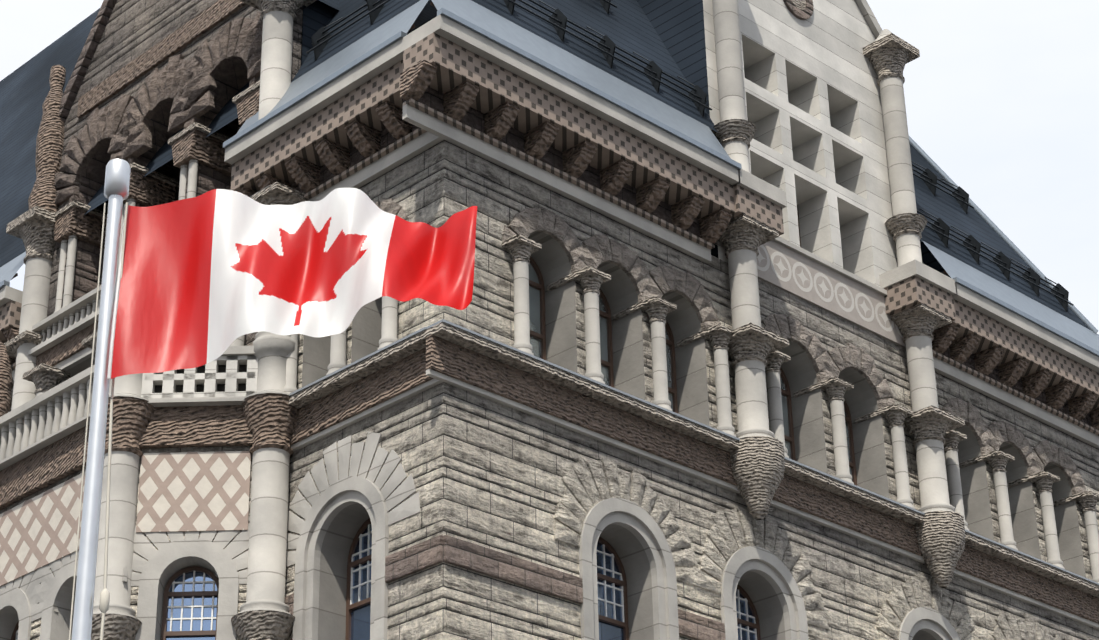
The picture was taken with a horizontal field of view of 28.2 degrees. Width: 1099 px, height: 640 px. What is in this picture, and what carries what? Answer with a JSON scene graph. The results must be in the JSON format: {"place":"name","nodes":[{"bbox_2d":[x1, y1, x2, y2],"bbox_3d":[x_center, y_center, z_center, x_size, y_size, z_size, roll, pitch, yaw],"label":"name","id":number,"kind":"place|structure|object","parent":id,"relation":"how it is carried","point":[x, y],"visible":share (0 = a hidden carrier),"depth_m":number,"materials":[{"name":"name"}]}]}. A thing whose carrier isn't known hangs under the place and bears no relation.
{"place":"outdoors","nodes":[
{"label":"outdoors","id":0,"kind":"place"},
{"bbox_2d":[0,346,257,639],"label":"bay wall","id":1,"kind":"structure","parent":0,"point":[191,538],"depth_m":35.28,"materials":[{"name":"stone"}]},
{"bbox_2d":[0,0,443,639],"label":"side wall","id":2,"kind":"structure","parent":0,"point":[410,429],"depth_m":34.00,"materials":[{"name":"stone"}]},
{"bbox_2d":[46,0,436,415],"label":"gable wall","id":3,"kind":"structure","parent":2,"relation":"on","point":[148,79],"depth_m":41.86,"materials":[{"name":"brown stone"}]},
{"bbox_2d":[6,0,315,420],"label":"columns","id":4,"kind":"structure","parent":3,"relation":"attached to","point":[41,226],"depth_m":41.23,"materials":[{"name":"grey stone"}]},
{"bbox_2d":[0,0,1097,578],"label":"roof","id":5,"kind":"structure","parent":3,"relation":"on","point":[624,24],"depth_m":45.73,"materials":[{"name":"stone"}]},
{"bbox_2d":[306,0,1073,310],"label":"roof snow guards","id":6,"kind":"object","parent":5,"relation":"attached to","point":[321,37],"visible":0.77,"depth_m":40.23,"materials":[{"name":"metal"}]},
{"bbox_2d":[0,0,1098,333],"label":"sky","id":7,"kind":"structure","parent":0,"point":[1002,96],"materials":[{"name":"white"}]},
{"bbox_2d":[443,139,1098,639],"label":"street wall","id":8,"kind":"structure","parent":0,"point":[505,471],"depth_m":36.86,"materials":[{"name":"stone"}]},
{"bbox_2d":[400,0,1098,639],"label":"stone trim","id":9,"kind":"structure","parent":8,"relation":"attached to","point":[492,86],"depth_m":37.79,"materials":[{"name":"grey stone"}]},
{"bbox_2d":[637,0,905,348],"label":"dormer wall","id":10,"kind":"structure","parent":0,"point":[817,148],"depth_m":42.87,"materials":[{"name":"grey stone"}]},
{"bbox_3d":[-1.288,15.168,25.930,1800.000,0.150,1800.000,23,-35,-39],"label":"ground","id":11,"kind":"structure","parent":0,"visible":0},
{"bbox_2d":[0,182,308,639],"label":"columns","id":12,"kind":"structure","parent":11,"relation":"on","point":[270,414],"depth_m":34.70,"materials":[{"name":"grey stone"}]},
{"bbox_2d":[69,159,477,639],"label":"flagpole","id":13,"kind":"object","parent":11,"relation":"on","point":[203,279],"visible":1,"depth_m":14.24,"materials":[{"name":"fabric"}]}
]}

